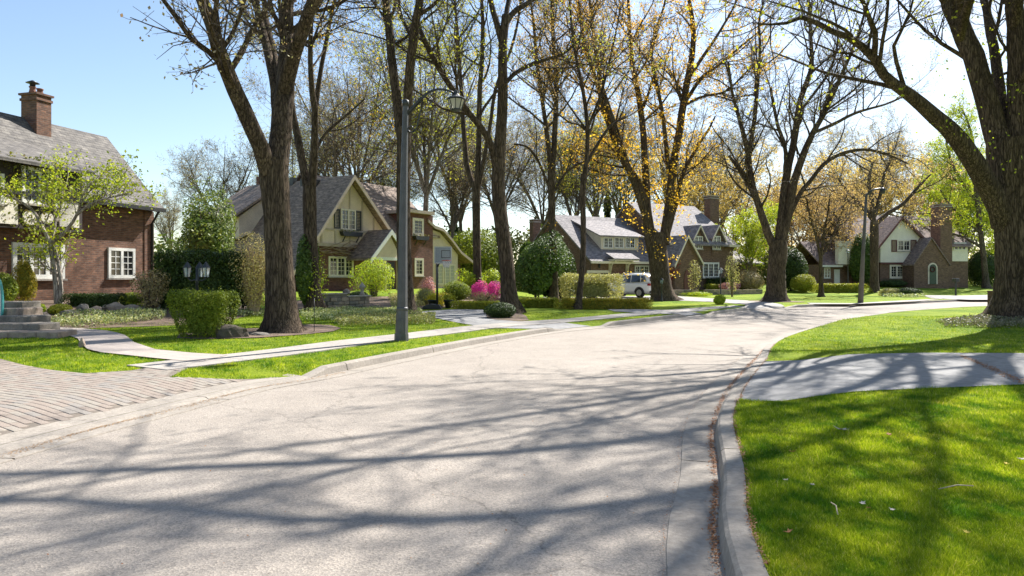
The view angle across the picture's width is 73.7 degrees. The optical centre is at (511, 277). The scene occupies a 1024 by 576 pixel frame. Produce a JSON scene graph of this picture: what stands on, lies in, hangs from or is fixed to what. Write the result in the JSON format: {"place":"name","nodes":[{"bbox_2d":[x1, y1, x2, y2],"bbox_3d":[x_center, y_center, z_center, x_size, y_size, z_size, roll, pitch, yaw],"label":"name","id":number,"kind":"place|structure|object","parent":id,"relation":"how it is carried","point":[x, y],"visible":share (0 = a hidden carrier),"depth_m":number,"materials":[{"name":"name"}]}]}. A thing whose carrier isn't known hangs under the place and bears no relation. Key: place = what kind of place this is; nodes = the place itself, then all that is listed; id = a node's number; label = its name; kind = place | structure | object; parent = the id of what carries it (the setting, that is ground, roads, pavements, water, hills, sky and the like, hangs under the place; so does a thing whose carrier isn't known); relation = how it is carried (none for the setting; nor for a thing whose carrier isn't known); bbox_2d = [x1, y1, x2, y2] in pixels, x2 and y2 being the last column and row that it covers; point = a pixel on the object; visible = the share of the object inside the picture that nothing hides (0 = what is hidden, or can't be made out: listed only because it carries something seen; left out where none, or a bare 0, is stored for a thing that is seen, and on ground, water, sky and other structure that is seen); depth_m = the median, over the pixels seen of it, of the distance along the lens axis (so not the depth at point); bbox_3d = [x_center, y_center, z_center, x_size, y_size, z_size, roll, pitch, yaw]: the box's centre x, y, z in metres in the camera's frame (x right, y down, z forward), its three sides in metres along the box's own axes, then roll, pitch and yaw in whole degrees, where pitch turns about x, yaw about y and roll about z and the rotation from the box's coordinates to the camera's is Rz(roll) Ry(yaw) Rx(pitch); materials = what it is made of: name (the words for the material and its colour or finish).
{"place":"outdoors","nodes":[
{"label":"outdoors","id":0,"kind":"place"},
{"bbox_2d":[127,305,751,369],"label":"sidewalk","id":1,"kind":"structure","parent":0,"point":[259,354],"depth_m":15.19,"materials":[{"name":"concrete"}]},
{"bbox_2d":[0,301,986,575],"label":"road","id":2,"kind":"structure","parent":0,"point":[580,433],"depth_m":5.63,"materials":[{"name":"asphalt"}]},
{"bbox_2d":[0,299,986,463],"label":"kerb","id":3,"kind":"structure","parent":2,"relation":"on","point":[372,362],"depth_m":10.91,"materials":[{"name":"concrete"}]},
{"bbox_2d":[857,188,885,304],"bbox_3d":[20.660,-1.794,39.200,1.638,6.746,0.356,0,0,0],"label":"street lamp","id":4,"kind":"object","parent":3,"relation":"on","point":[861,278],"visible":1,"depth_m":39.12,"materials":[{"name":"metal"}]},
{"bbox_2d":[701,350,761,575],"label":"maple key litter","id":5,"kind":"object","parent":2,"relation":"on","point":[715,494],"visible":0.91,"depth_m":5.08,"materials":[{"name":"plant"}]},
{"bbox_2d":[666,306,975,575],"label":"kerb","id":6,"kind":"structure","parent":2,"relation":"on","point":[688,550],"depth_m":4.87,"materials":[{"name":"concrete"}]},
{"bbox_2d":[731,344,773,563],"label":"maple key litter","id":7,"kind":"object","parent":6,"relation":"on","point":[750,519],"visible":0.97,"depth_m":4.65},
{"bbox_2d":[0,282,992,443],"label":"lawn","id":8,"kind":"structure","parent":0,"point":[830,297],"depth_m":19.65,"materials":[{"name":"green plant"}]},
{"bbox_2d":[0,301,76,338],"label":"stone steps","id":9,"kind":"structure","parent":8,"relation":"on","point":[23,319],"depth_m":16.62,"materials":[{"name":"stone"}]},
{"bbox_2d":[0,80,166,300],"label":"brick house","id":10,"kind":"structure","parent":8,"relation":"on","point":[117,249],"depth_m":27.03,"materials":[{"name":"brown"}]},
{"bbox_2d":[12,242,67,280],"bbox_3d":[-17.168,-0.564,24.821,0.150,1.352,2.136,0,0,16],"label":"window","id":11,"kind":"structure","parent":10,"relation":"in","point":[43,275],"depth_m":24.73,"materials":[{"name":"white paint"}]},
{"bbox_2d":[21,165,58,208],"bbox_3d":[-16.833,-3.216,24.349,0.150,1.370,1.450,0,0,16],"label":"window","id":12,"kind":"structure","parent":10,"relation":"in","point":[25,170],"depth_m":24.11,"materials":[{"name":"glass"}]},
{"bbox_2d":[106,247,136,279],"bbox_3d":[-16.184,-0.569,28.344,0.150,1.310,1.475,0,0,16],"label":"window","id":13,"kind":"structure","parent":10,"relation":"in","point":[121,262],"depth_m":28.30,"materials":[{"name":"white paint"}]},
{"bbox_2d":[0,359,253,434],"bbox_3d":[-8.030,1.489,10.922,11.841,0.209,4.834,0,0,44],"label":"driveway pavers","id":14,"kind":"object","parent":8,"relation":"on","point":[28,395],"visible":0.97,"depth_m":8.95,"materials":[{"name":"brick"}]},
{"bbox_2d":[0,374,300,444],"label":"driveway edging","id":15,"kind":"object","parent":14,"relation":"on","point":[28,432],"visible":1,"depth_m":7.92,"materials":[{"name":"concrete"}]},
{"bbox_2d":[60,327,224,360],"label":"front walk","id":16,"kind":"structure","parent":8,"relation":"on","point":[106,341],"depth_m":13.76,"materials":[{"name":"concrete"}]},
{"bbox_2d":[40,297,259,327],"bbox_3d":[-19.500,1.113,25.000,21.000,0.550,22.000,0,0,0],"label":"garden bed","id":17,"kind":"object","parent":8,"relation":"on","point":[167,319],"visible":0.12,"depth_m":20.70,"materials":[{"name":"soil"}]},
{"bbox_2d":[0,272,19,300],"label":"leafy shrub","id":18,"kind":"object","parent":17,"relation":"on","point":[11,289],"visible":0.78,"depth_m":20.83,"materials":[{"name":"green plant"}]},
{"bbox_2d":[10,258,37,300],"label":"columnar shrub","id":19,"kind":"object","parent":17,"relation":"on","point":[26,278],"visible":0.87,"depth_m":22.40,"materials":[{"name":"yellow plant"}]},
{"bbox_2d":[0,144,165,303],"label":"ornamental tree","id":20,"kind":"object","parent":17,"relation":"on","point":[51,241],"visible":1,"depth_m":22.64,"materials":[{"name":"green plant"}]},
{"bbox_2d":[57,291,127,307],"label":"hedge","id":21,"kind":"object","parent":17,"relation":"on","point":[90,300],"visible":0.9,"depth_m":22.47,"materials":[{"name":"green plant"}]},
{"bbox_2d":[51,306,166,326],"bbox_3d":[-11.915,1.154,20.748,1.929,0.487,4.670,0,0,19],"label":"ground cover","id":22,"kind":"object","parent":17,"relation":"on","point":[99,315],"visible":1,"depth_m":20.15,"materials":[{"name":"plant"}]},
{"bbox_2d":[129,270,170,309],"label":"twiggy shrub","id":23,"kind":"object","parent":17,"relation":"on","point":[150,289],"visible":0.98,"depth_m":23.15,"materials":[{"name":"beige plant"}]},
{"bbox_2d":[149,244,254,308],"bbox_3d":[-11.072,0.050,24.606,3.473,2.438,1.842,0,0,0],"label":"dark hedge","id":24,"kind":"object","parent":17,"relation":"on","point":[174,263],"visible":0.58,"depth_m":23.95,"materials":[{"name":"green plant"}]},
{"bbox_2d":[228,232,264,314],"bbox_3d":[-9.306,-0.119,24.541,1.560,3.056,1.878,0,0,0],"label":"twiggy shrub","id":25,"kind":"object","parent":17,"relation":"on","point":[253,278],"visible":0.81,"depth_m":24.28,"materials":[{"name":"plant"}]},
{"bbox_2d":[146,180,202,247],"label":"background tree","id":26,"kind":"object","parent":8,"relation":"on","point":[165,224],"visible":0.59,"depth_m":74.26,"materials":[{"name":"plant"}]},
{"bbox_2d":[173,173,237,253],"bbox_3d":[-15.722,-1.955,35.132,3.488,6.236,5.471,0,0,-39],"label":"evergreen bush","id":27,"kind":"object","parent":8,"relation":"on","point":[206,230],"visible":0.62,"depth_m":34.29,"materials":[{"name":"plant"}]},
{"bbox_2d":[159,118,266,218],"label":"background tree","id":28,"kind":"object","parent":8,"relation":"on","point":[227,189],"visible":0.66,"depth_m":61.46,"materials":[{"name":"plant"}]},
{"bbox_2d":[177,324,339,338],"bbox_3d":[-6.392,1.409,17.876,2.555,0.049,4.891,0,0,39],"label":"soil bed","id":29,"kind":"object","parent":8,"relation":"on","point":[319,328],"visible":0.47,"depth_m":17.77,"materials":[{"name":"soil"}]},
{"bbox_2d":[183,261,210,335],"bbox_3d":[-7.593,0.517,16.518,0.675,1.808,0.354,0,0,0],"label":"garden lamp","id":30,"kind":"object","parent":29,"relation":"on","point":[202,270],"visible":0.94,"depth_m":16.43,"materials":[{"name":"metal"}]},
{"bbox_2d":[165,284,241,337],"bbox_3d":[-7.381,0.811,16.483,1.599,1.417,1.611,0,0,0],"label":"clipped bush","id":31,"kind":"object","parent":29,"relation":"on","point":[204,316],"visible":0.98,"depth_m":16.03,"materials":[{"name":"green plant"}]},
{"bbox_2d":[210,324,248,338],"bbox_3d":[-6.753,1.371,16.312,0.903,0.518,0.511,0,0,-6],"label":"mossy rock","id":32,"kind":"object","parent":29,"relation":"on","point":[227,331],"visible":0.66,"depth_m":16.14,"materials":[{"name":"stone"}]},
{"bbox_2d":[120,0,406,332],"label":"maple tree","id":33,"kind":"object","parent":29,"relation":"on","point":[281,310],"visible":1,"depth_m":17.70,"materials":[{"name":"brown plant"}]},
{"bbox_2d":[233,105,349,184],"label":"background tree","id":34,"kind":"object","parent":8,"relation":"on","point":[294,169],"visible":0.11,"depth_m":69.42,"materials":[{"name":"brown plant"}]},
{"bbox_2d":[295,234,320,305],"bbox_3d":[-8.169,-0.209,27.249,0.803,3.174,2.242,0,0,0],"label":"evergreen bush","id":35,"kind":"object","parent":8,"relation":"on","point":[303,263],"visible":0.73,"depth_m":26.62,"materials":[{"name":"green plant"}]},
{"bbox_2d":[238,61,396,184],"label":"background tree","id":36,"kind":"object","parent":8,"relation":"on","point":[325,169],"visible":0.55,"depth_m":58.66,"materials":[{"name":"plant"}]},
{"bbox_2d":[210,0,429,310],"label":"maple tree","id":37,"kind":"object","parent":8,"relation":"on","point":[309,179],"visible":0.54,"depth_m":27.07,"materials":[{"name":"brown plant"}]},
{"bbox_2d":[239,15,434,185],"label":"background tree","id":38,"kind":"object","parent":8,"relation":"on","point":[364,84],"visible":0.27,"depth_m":66.16,"materials":[{"name":"plant"}]},
{"bbox_2d":[209,172,472,290],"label":"half timbered house","id":39,"kind":"structure","parent":8,"relation":"on","point":[356,221],"depth_m":45.03,"materials":[{"name":"paint"}]},
{"bbox_2d":[327,256,354,277],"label":"window","id":40,"kind":"structure","parent":39,"relation":"in","point":[337,267],"depth_m":43.75,"materials":[{"name":"beige paint"}]},
{"bbox_2d":[322,293,370,308],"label":"dry stone wall","id":41,"kind":"structure","parent":8,"relation":"on","point":[334,300],"depth_m":28.84,"materials":[{"name":"stone"}]},
{"bbox_2d":[299,305,421,319],"bbox_3d":[-5.978,1.270,25.427,4.356,0.338,5.916,0,0,33],"label":"ground cover","id":42,"kind":"object","parent":8,"relation":"on","point":[329,313],"visible":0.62,"depth_m":24.98,"materials":[{"name":"plant"}]},
{"bbox_2d":[348,257,394,295],"bbox_3d":[-7.339,0.034,35.806,2.432,2.229,2.526,0,0,0],"label":"lime shrub","id":43,"kind":"object","parent":8,"relation":"on","point":[373,287],"visible":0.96,"depth_m":35.47,"materials":[{"name":"plant"}]},
{"bbox_2d":[334,309,435,325],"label":"ground cover","id":44,"kind":"object","parent":8,"relation":"on","point":[415,316],"visible":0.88,"depth_m":21.31,"materials":[{"name":"plant"}]},
{"bbox_2d":[338,114,433,210],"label":"background tree","id":45,"kind":"object","parent":8,"relation":"on","point":[387,183],"visible":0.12,"depth_m":74.54,"materials":[{"name":"brown plant"}]},
{"bbox_2d":[297,295,499,309],"bbox_3d":[-2.899,1.190,36.175,6.300,0.448,21.365,0,0,30],"label":"garden bed","id":46,"kind":"object","parent":8,"relation":"on","point":[382,301],"visible":0.12,"depth_m":32.64,"materials":[{"name":"soil"}]},
{"bbox_2d":[442,280,470,300],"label":"round bush","id":47,"kind":"object","parent":46,"relation":"on","point":[461,291],"visible":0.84,"depth_m":36.50,"materials":[{"name":"green plant"}]},
{"bbox_2d":[321,0,498,313],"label":"maple tree","id":48,"kind":"object","parent":8,"relation":"on","point":[419,10],"visible":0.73,"depth_m":25.13,"materials":[{"name":"brown plant"}]},
{"bbox_2d":[329,0,511,210],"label":"background tree","id":49,"kind":"object","parent":8,"relation":"on","point":[426,185],"visible":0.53,"depth_m":54.68,"materials":[{"name":"brown plant"}]},
{"bbox_2d":[394,88,465,341],"bbox_3d":[-1.894,-1.453,15.776,1.658,5.846,0.452,0,0,0],"label":"street lamp","id":50,"kind":"object","parent":8,"relation":"on","point":[456,100],"visible":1,"depth_m":15.70,"materials":[{"name":"metal"}]},
{"bbox_2d":[422,247,451,308],"bbox_3d":[-3.296,0.016,29.884,1.326,2.734,1.136,0,0,0],"label":"basketball hoop","id":51,"kind":"object","parent":8,"relation":"on","point":[443,255],"visible":1,"depth_m":29.78,"materials":[{"name":"black paint"}]},
{"bbox_2d":[388,105,522,239],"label":"background tree","id":52,"kind":"object","parent":8,"relation":"on","point":[453,192],"visible":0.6,"depth_m":69.58,"materials":[{"name":"plant"}]},
{"bbox_2d":[411,85,531,235],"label":"background tree","id":53,"kind":"object","parent":8,"relation":"on","point":[462,215],"visible":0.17,"depth_m":79.55,"materials":[{"name":"brown plant"}]},
{"bbox_2d":[453,229,499,283],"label":"evergreen bush","id":54,"kind":"object","parent":8,"relation":"on","point":[489,258],"visible":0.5,"depth_m":60.66,"materials":[{"name":"green plant"}]},
{"bbox_2d":[307,0,677,313],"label":"maple tree","id":55,"kind":"object","parent":8,"relation":"on","point":[497,153],"visible":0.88,"depth_m":27.52,"materials":[{"name":"brown plant"}]},
{"bbox_2d":[424,0,560,297],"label":"maple tree","id":56,"kind":"object","parent":8,"relation":"on","point":[476,184],"visible":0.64,"depth_m":39.54,"materials":[{"name":"brown plant"}]},
{"bbox_2d":[433,80,575,274],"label":"background tree","id":57,"kind":"object","parent":8,"relation":"on","point":[516,176],"visible":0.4,"depth_m":76.38,"materials":[{"name":"plant"}]},
{"bbox_2d":[486,313,528,320],"bbox_3d":[-0.213,1.430,25.720,1.497,0.033,6.088,0,0,-3],"label":"soil bed","id":58,"kind":"object","parent":8,"relation":"on","point":[520,317],"visible":0.57,"depth_m":24.09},
{"bbox_2d":[483,302,515,317],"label":"round bush","id":59,"kind":"object","parent":58,"relation":"on","point":[500,310],"visible":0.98,"depth_m":24.44,"materials":[{"name":"green plant"}]},
{"bbox_2d":[519,296,557,307],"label":"hedge","id":60,"kind":"object","parent":8,"relation":"on","point":[539,302],"visible":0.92,"depth_m":32.75,"materials":[{"name":"green plant"}]},
{"bbox_2d":[514,230,571,297],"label":"evergreen bush","id":61,"kind":"object","parent":8,"relation":"on","point":[534,269],"visible":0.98,"depth_m":41.02,"materials":[{"name":"green plant"}]},
{"bbox_2d":[468,0,624,301],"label":"maple tree","id":62,"kind":"object","parent":8,"relation":"on","point":[551,151],"visible":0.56,"depth_m":41.41,"materials":[{"name":"brown plant"}]},
{"bbox_2d":[488,93,610,226],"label":"background tree","id":63,"kind":"object","parent":8,"relation":"on","point":[535,210],"visible":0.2,"depth_m":89.68,"materials":[{"name":"plant"}]},
{"bbox_2d":[541,231,577,297],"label":"evergreen bush","id":64,"kind":"object","parent":8,"relation":"on","point":[571,268],"visible":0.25,"depth_m":46.80,"materials":[{"name":"green plant"}]},
{"bbox_2d":[523,97,621,216],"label":"background tree","id":65,"kind":"object","parent":8,"relation":"on","point":[572,182],"visible":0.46,"depth_m":73.22,"materials":[{"name":"brown plant"}]},
{"bbox_2d":[154,223,994,287],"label":"distant shrubbery","id":66,"kind":"object","parent":8,"relation":"on","point":[518,241],"visible":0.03,"depth_m":76.43,"materials":[{"name":"plant"}]},
{"bbox_2d":[514,72,654,216],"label":"background tree","id":67,"kind":"object","parent":8,"relation":"on","point":[597,209],"visible":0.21,"depth_m":83.57,"materials":[{"name":"plant"}]},
{"bbox_2d":[503,0,679,309],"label":"maple tree","id":68,"kind":"object","parent":8,"relation":"on","point":[578,303],"visible":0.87,"depth_m":31.43,"materials":[{"name":"brown plant"}]},
{"bbox_2d":[558,272,625,297],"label":"budding hedge","id":69,"kind":"object","parent":8,"relation":"on","point":[598,287],"visible":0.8,"depth_m":44.01,"materials":[{"name":"green plant"}]},
{"bbox_2d":[554,296,657,308],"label":"hedge","id":70,"kind":"object","parent":8,"relation":"on","point":[610,303],"visible":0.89,"depth_m":31.54,"materials":[{"name":"green plant"}]},
{"bbox_2d":[575,107,673,217],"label":"background tree","id":71,"kind":"object","parent":8,"relation":"on","point":[626,198],"visible":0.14,"depth_m":98.36,"materials":[{"name":"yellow plant"}]},
{"bbox_2d":[529,195,763,293],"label":"brown brick house","id":72,"kind":"structure","parent":8,"relation":"on","point":[708,245],"depth_m":61.65,"materials":[{"name":"brick"}]},
{"bbox_2d":[529,0,798,300],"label":"maple tree","id":73,"kind":"object","parent":8,"relation":"on","point":[656,243],"visible":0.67,"depth_m":42.97,"materials":[{"name":"brown plant"}]},
{"bbox_2d":[544,296,784,308],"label":"driveway forecourt","id":74,"kind":"structure","parent":8,"relation":"on","point":[754,304],"depth_m":41.35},
{"bbox_2d":[608,272,650,297],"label":"parked car","id":75,"kind":"object","parent":74,"relation":"on","point":[638,286],"visible":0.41,"depth_m":49.11,"materials":[{"name":"white metal"}]},
{"bbox_2d":[616,77,745,203],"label":"background tree","id":76,"kind":"object","parent":8,"relation":"on","point":[660,145],"visible":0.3,"depth_m":90.29,"materials":[{"name":"plant"}]},
{"bbox_2d":[639,127,775,228],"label":"background tree","id":77,"kind":"object","parent":8,"relation":"on","point":[699,203],"visible":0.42,"depth_m":84.70,"materials":[{"name":"orange plant"}]},
{"bbox_2d":[654,100,780,224],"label":"background tree","id":78,"kind":"object","parent":8,"relation":"on","point":[733,147],"visible":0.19,"depth_m":111.27,"materials":[{"name":"plant"}]},
{"bbox_2d":[673,289,761,295],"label":"retaining wall","id":79,"kind":"structure","parent":8,"relation":"on","point":[727,292],"depth_m":56.12,"materials":[{"name":"stone"}]},
{"bbox_2d":[675,131,805,250],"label":"background tree","id":80,"kind":"object","parent":8,"relation":"on","point":[739,202],"visible":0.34,"depth_m":85.62,"materials":[{"name":"orange plant"}]},
{"bbox_2d":[737,270,764,288],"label":"tan bush","id":81,"kind":"object","parent":8,"relation":"on","point":[752,281],"visible":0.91,"depth_m":59.69,"materials":[{"name":"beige plant"}]},
{"bbox_2d":[715,197,793,275],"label":"background tree","id":82,"kind":"object","parent":8,"relation":"on","point":[748,232],"visible":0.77,"depth_m":64.95,"materials":[{"name":"green plant"}]},
{"bbox_2d":[726,152,831,266],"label":"background tree","id":83,"kind":"object","parent":8,"relation":"on","point":[759,186],"visible":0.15,"depth_m":93.34,"materials":[{"name":"orange plant"}]},
{"bbox_2d":[747,166,840,247],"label":"background tree","id":84,"kind":"object","parent":8,"relation":"on","point":[797,228],"visible":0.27,"depth_m":85.33,"materials":[{"name":"orange plant"}]},
{"bbox_2d":[786,246,808,290],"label":"dark bush","id":85,"kind":"object","parent":8,"relation":"on","point":[796,265],"visible":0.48,"depth_m":60.55,"materials":[{"name":"green plant"}]},
{"bbox_2d":[789,274,816,292],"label":"round hedge","id":86,"kind":"object","parent":8,"relation":"on","point":[802,284],"visible":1,"depth_m":58.58,"materials":[{"name":"green plant"}]},
{"bbox_2d":[775,162,884,296],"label":"maple tree","id":87,"kind":"object","parent":8,"relation":"on","point":[821,251],"visible":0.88,"depth_m":51.62,"materials":[{"name":"orange plant"}]},
{"bbox_2d":[796,178,885,257],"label":"background tree","id":88,"kind":"object","parent":8,"relation":"on","point":[837,233],"visible":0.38,"depth_m":72.98,"materials":[{"name":"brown plant"}]},
{"bbox_2d":[810,282,873,292],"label":"box hedge","id":89,"kind":"object","parent":8,"relation":"on","point":[842,287],"visible":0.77,"depth_m":58.86,"materials":[{"name":"green plant"}]},
{"bbox_2d":[848,233,869,283],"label":"dark bush","id":90,"kind":"object","parent":8,"relation":"on","point":[854,262],"visible":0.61,"depth_m":70.20,"materials":[{"name":"green plant"}]},
{"bbox_2d":[798,98,933,211],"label":"background tree","id":91,"kind":"object","parent":8,"relation":"on","point":[859,135],"visible":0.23,"depth_m":104.91,"materials":[{"name":"plant"}]},
{"bbox_2d":[800,130,933,215],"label":"background tree","id":92,"kind":"object","parent":8,"relation":"on","point":[888,200],"visible":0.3,"depth_m":85.24,"materials":[{"name":"orange plant"}]},
{"bbox_2d":[794,202,973,288],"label":"white gabled house","id":93,"kind":"structure","parent":8,"relation":"on","point":[933,257],"depth_m":71.28,"materials":[{"name":"brick"}]},
{"bbox_2d":[804,127,966,292],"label":"maple tree","id":94,"kind":"object","parent":8,"relation":"on","point":[874,263],"visible":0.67,"depth_m":59.28,"materials":[{"name":"orange plant"}]},
{"bbox_2d":[822,135,955,215],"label":"background tree","id":95,"kind":"object","parent":8,"relation":"on","point":[908,202],"visible":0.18,"depth_m":90.95,"materials":[{"name":"orange plant"}]},
{"bbox_2d":[910,88,992,288],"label":"linden tree","id":96,"kind":"object","parent":8,"relation":"on","point":[967,192],"visible":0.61,"depth_m":73.33,"materials":[{"name":"green plant"}]},
{"bbox_2d":[916,167,993,257],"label":"background tree","id":97,"kind":"object","parent":8,"relation":"on","point":[986,220],"visible":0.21,"depth_m":83.42,"materials":[{"name":"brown plant"}]},
{"bbox_2d":[968,250,994,286],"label":"dark bush","id":98,"kind":"object","parent":8,"relation":"on","point":[974,269],"visible":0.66,"depth_m":78.54,"materials":[{"name":"green plant"}]},
{"label":"soil bed","id":99,"kind":"structure","parent":8,"relation":"on","visible":0},
{"bbox_2d":[675,0,961,301],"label":"maple tree","id":100,"kind":"object","parent":99,"relation":"on","point":[776,290],"visible":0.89,"depth_m":41.50,"materials":[{"name":"brown plant"}]},
{"bbox_2d":[0,0,1006,279],"label":"sky","id":101,"kind":"structure","parent":0,"point":[102,80],"materials":[{"name":"blue"}]},
{"bbox_2d":[422,309,586,328],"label":"driveway asphalt","id":102,"kind":"structure","parent":0,"point":[472,316],"depth_m":23.43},
{"bbox_2d":[731,306,1023,575],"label":"lawn","id":103,"kind":"structure","parent":0,"point":[959,311],"depth_m":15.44,"materials":[{"name":"green plant"}]},
{"bbox_2d":[644,0,1023,321],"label":"maple tree","id":104,"kind":"object","parent":103,"relation":"on","point":[996,175],"visible":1,"depth_m":20.02,"materials":[{"name":"brown plant"}]},
{"bbox_2d":[936,313,1023,327],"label":"ground cover","id":105,"kind":"object","parent":103,"relation":"on","point":[982,319],"visible":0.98,"depth_m":19.25,"materials":[{"name":"plant"}]},
{"bbox_2d":[740,353,1023,400],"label":"driveway asphalt","id":106,"kind":"structure","parent":0,"point":[784,380],"depth_m":10.56,"materials":[{"name":"asphalt"}]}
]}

